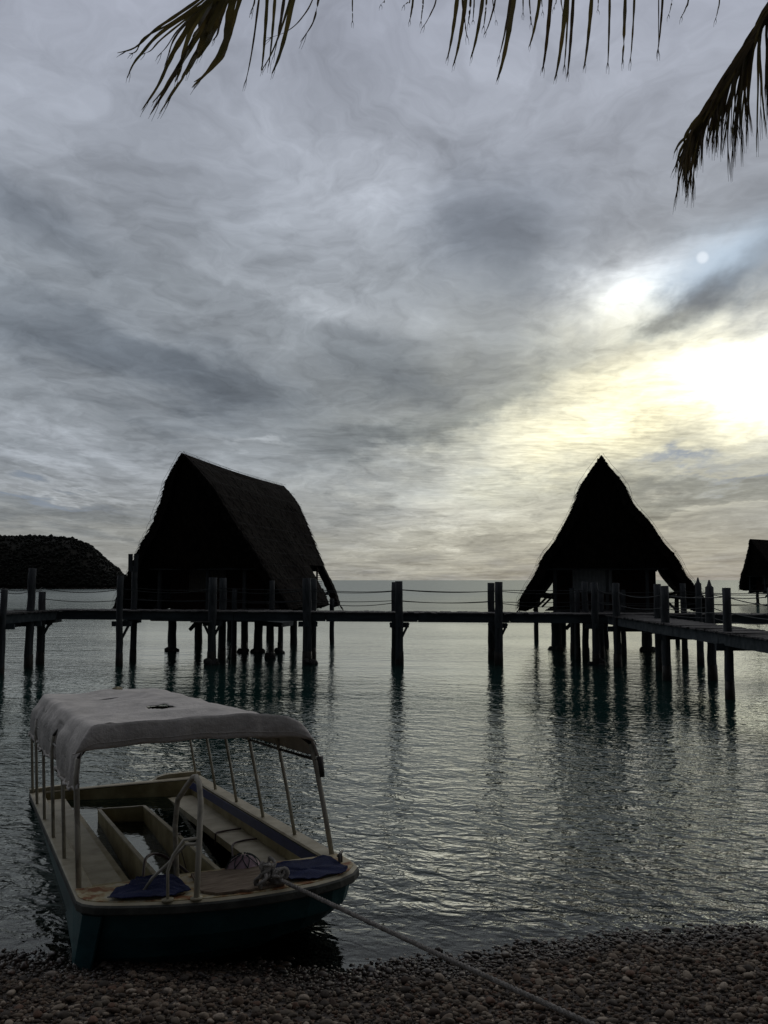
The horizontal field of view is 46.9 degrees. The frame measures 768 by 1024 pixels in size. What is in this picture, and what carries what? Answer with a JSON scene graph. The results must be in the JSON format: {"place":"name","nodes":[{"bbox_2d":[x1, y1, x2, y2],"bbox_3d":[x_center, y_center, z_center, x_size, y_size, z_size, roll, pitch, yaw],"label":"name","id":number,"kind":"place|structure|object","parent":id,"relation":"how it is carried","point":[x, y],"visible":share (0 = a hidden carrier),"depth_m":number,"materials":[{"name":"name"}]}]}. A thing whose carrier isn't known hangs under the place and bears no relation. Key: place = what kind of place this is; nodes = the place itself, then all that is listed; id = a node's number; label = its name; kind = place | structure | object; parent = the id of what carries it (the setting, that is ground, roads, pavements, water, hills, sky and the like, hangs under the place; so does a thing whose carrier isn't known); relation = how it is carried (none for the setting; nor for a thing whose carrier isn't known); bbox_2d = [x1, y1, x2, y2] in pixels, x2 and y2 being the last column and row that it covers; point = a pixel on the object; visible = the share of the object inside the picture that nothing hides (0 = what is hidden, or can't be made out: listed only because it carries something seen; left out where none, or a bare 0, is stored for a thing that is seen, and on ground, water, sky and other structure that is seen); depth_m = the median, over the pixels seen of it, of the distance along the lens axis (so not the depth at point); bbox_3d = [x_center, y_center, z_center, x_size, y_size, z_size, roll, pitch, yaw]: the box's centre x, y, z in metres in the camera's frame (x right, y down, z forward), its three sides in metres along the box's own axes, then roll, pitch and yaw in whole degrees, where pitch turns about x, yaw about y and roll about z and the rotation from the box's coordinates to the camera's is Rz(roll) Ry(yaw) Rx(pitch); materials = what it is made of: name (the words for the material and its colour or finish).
{"place":"outdoors","nodes":[
{"label":"outdoors","id":0,"kind":"place"},
{"bbox_2d":[0,580,767,933],"bbox_3d":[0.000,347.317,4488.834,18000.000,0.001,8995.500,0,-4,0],"label":"sea","id":1,"kind":"structure","parent":0,"point":[446,742],"depth_m":14.74,"materials":[{"name":"liquid"}]},
{"bbox_2d":[0,568,59,673],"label":"jetty","id":2,"kind":"object","parent":1,"relation":"in","point":[30,617],"visible":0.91,"depth_m":27.32,"materials":[{"name":"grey wood"}]},
{"bbox_2d":[0,537,118,588],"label":"headland","id":3,"kind":"structure","parent":1,"relation":"in","point":[13,545],"depth_m":272.12,"materials":[{"name":"plant"}]},
{"bbox_2d":[6,587,116,588],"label":"shore rocks","id":4,"kind":"object","parent":3,"relation":"on","point":[72,588],"visible":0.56,"depth_m":264.85,"materials":[{"name":"grey stone"}]},
{"bbox_2d":[0,534,126,586],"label":"scrub","id":5,"kind":"object","parent":3,"relation":"on","point":[88,547],"visible":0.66,"depth_m":271.92,"materials":[{"name":"plant"}]},
{"bbox_2d":[28,686,358,970],"bbox_3d":[-2.244,2.710,8.717,2.071,1.761,5.982,0,-8,-25],"label":"boat","id":6,"kind":"object","parent":1,"relation":"on","point":[216,910],"visible":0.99,"depth_m":6.97,"materials":[{"name":"blue paint"}]},
{"bbox_2d":[107,874,190,898],"bbox_3d":[-1.721,2.689,6.351,0.544,0.029,0.655,0,-8,-25],"label":"mat","id":7,"kind":"object","parent":6,"relation":"on","point":[133,888],"visible":0.84,"depth_m":6.31,"materials":[{"name":"blue fabric"}]},
{"bbox_2d":[142,852,189,876],"bbox_3d":[-1.815,2.899,7.130,0.521,0.220,0.508,4,-6,-40],"label":"hose","id":8,"kind":"object","parent":6,"relation":"on","point":[161,855],"visible":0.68,"depth_m":7.28,"materials":[{"name":"grey rubber"}]},
{"bbox_2d":[214,828,240,845],"bbox_3d":[-1.564,3.237,8.847,0.292,0.120,0.118,0,-8,-25],"label":"cord","id":9,"kind":"object","parent":6,"relation":"on","point":[224,831],"visible":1,"depth_m":8.87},
{"bbox_2d":[225,852,259,869],"bbox_3d":[-1.075,2.763,6.783,0.283,0.285,0.284,2,-5,-22],"label":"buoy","id":10,"kind":"object","parent":6,"relation":"on","point":[245,860],"visible":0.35,"depth_m":6.73,"materials":[{"name":"pink"}]},
{"bbox_2d":[231,838,256,856],"bbox_3d":[-1.369,3.106,7.833,0.188,0.097,1.240,0,-4,6],"label":"cord","id":11,"kind":"object","parent":6,"relation":"on","point":[240,841],"visible":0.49,"depth_m":8.39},
{"bbox_2d":[265,855,347,879],"bbox_3d":[-0.569,2.646,6.595,0.486,0.029,0.590,0,-8,-25],"label":"mat","id":12,"kind":"object","parent":6,"relation":"on","point":[318,867],"visible":0.91,"depth_m":6.57,"materials":[{"name":"blue fabric"}]},
{"bbox_2d":[253,856,594,1023],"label":"mooring rope","id":13,"kind":"object","parent":6,"relation":"attached to","point":[270,872],"visible":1,"depth_m":5.21,"materials":[{"name":"grey fabric"}]},
{"bbox_2d":[111,451,343,652],"bbox_3d":[-5.999,2.383,35.881,7.350,8.165,11.420,-1,-4,12],"label":"hut","id":14,"kind":"object","parent":1,"relation":"in","point":[239,531],"visible":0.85,"depth_m":32.72,"materials":[{"name":"brown plant"}]},
{"bbox_2d":[185,570,227,593],"bbox_3d":[-6.743,2.624,33.727,1.720,0.990,0.093,-1,-4,12],"label":"window frame","id":15,"kind":"structure","parent":14,"relation":"in","point":[196,579],"depth_m":33.79,"materials":[{"name":"brown wood"}]},
{"bbox_2d":[247,570,259,607],"bbox_3d":[-4.923,2.720,33.474,0.660,1.900,0.040,-1,-4,12],"label":"door","id":16,"kind":"structure","parent":14,"relation":"in","point":[253,578],"depth_m":33.45,"materials":[{"name":"brown wood"}]},
{"bbox_2d":[231,580,284,657],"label":"jetty","id":17,"kind":"object","parent":1,"relation":"in","point":[270,653],"visible":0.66,"depth_m":31.13,"materials":[{"name":"wood"}]},
{"bbox_2d":[35,554,767,665],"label":"jetty","id":18,"kind":"object","parent":1,"relation":"in","point":[496,618],"visible":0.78,"depth_m":28.78,"materials":[{"name":"wood"}]},
{"bbox_2d":[569,588,626,659],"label":"jetty","id":19,"kind":"object","parent":1,"relation":"in","point":[575,646],"visible":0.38,"depth_m":31.19,"materials":[{"name":"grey wood"}]},
{"bbox_2d":[515,454,704,651],"bbox_3d":[9.229,2.409,36.241,7.248,8.162,11.308,-1,-5,14],"label":"hut","id":20,"kind":"object","parent":1,"relation":"in","point":[607,537],"visible":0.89,"depth_m":32.47,"materials":[{"name":"brown plant"}]},
{"bbox_2d":[570,570,613,593],"bbox_3d":[8.056,2.662,34.213,1.720,0.990,0.093,-1,-5,14],"label":"window frame","id":21,"kind":"structure","parent":20,"relation":"in","point":[576,576],"depth_m":34.25,"materials":[{"name":"brown wood"}]},
{"bbox_2d":[633,570,645,608],"bbox_3d":[9.863,2.753,33.898,0.660,1.900,0.040,-1,-5,14],"label":"door","id":22,"kind":"structure","parent":20,"relation":"in","point":[638,575],"depth_m":33.88,"materials":[{"name":"brown wood"}]},
{"bbox_2d":[597,580,767,699],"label":"jetty","id":23,"kind":"object","parent":1,"relation":"in","point":[727,638],"visible":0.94,"depth_m":23.85,"materials":[{"name":"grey wood"}]},
{"bbox_2d":[738,539,767,603],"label":"hut","id":24,"kind":"object","parent":1,"relation":"in","point":[754,576],"visible":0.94,"depth_m":96.05,"materials":[{"name":"brown plant"}]},
{"bbox_2d":[761,576,767,584],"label":"window frame","id":25,"kind":"structure","parent":24,"relation":"in","point":[762,578],"depth_m":97.23,"materials":[{"name":"brown wood"}]},
{"bbox_2d":[0,862,767,1023],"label":"beach","id":26,"kind":"structure","parent":0,"point":[336,966],"depth_m":6.12,"materials":[{"name":"gravel"}]},
{"bbox_2d":[116,0,767,209],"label":"palm tree","id":27,"kind":"object","parent":26,"relation":"on","point":[206,16],"visible":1,"depth_m":7.19,"materials":[{"name":"green plant"}]},
{"bbox_2d":[0,0,767,579],"label":"sky","id":28,"kind":"structure","parent":0,"point":[383,282],"materials":[{"name":"grey"}]}
]}

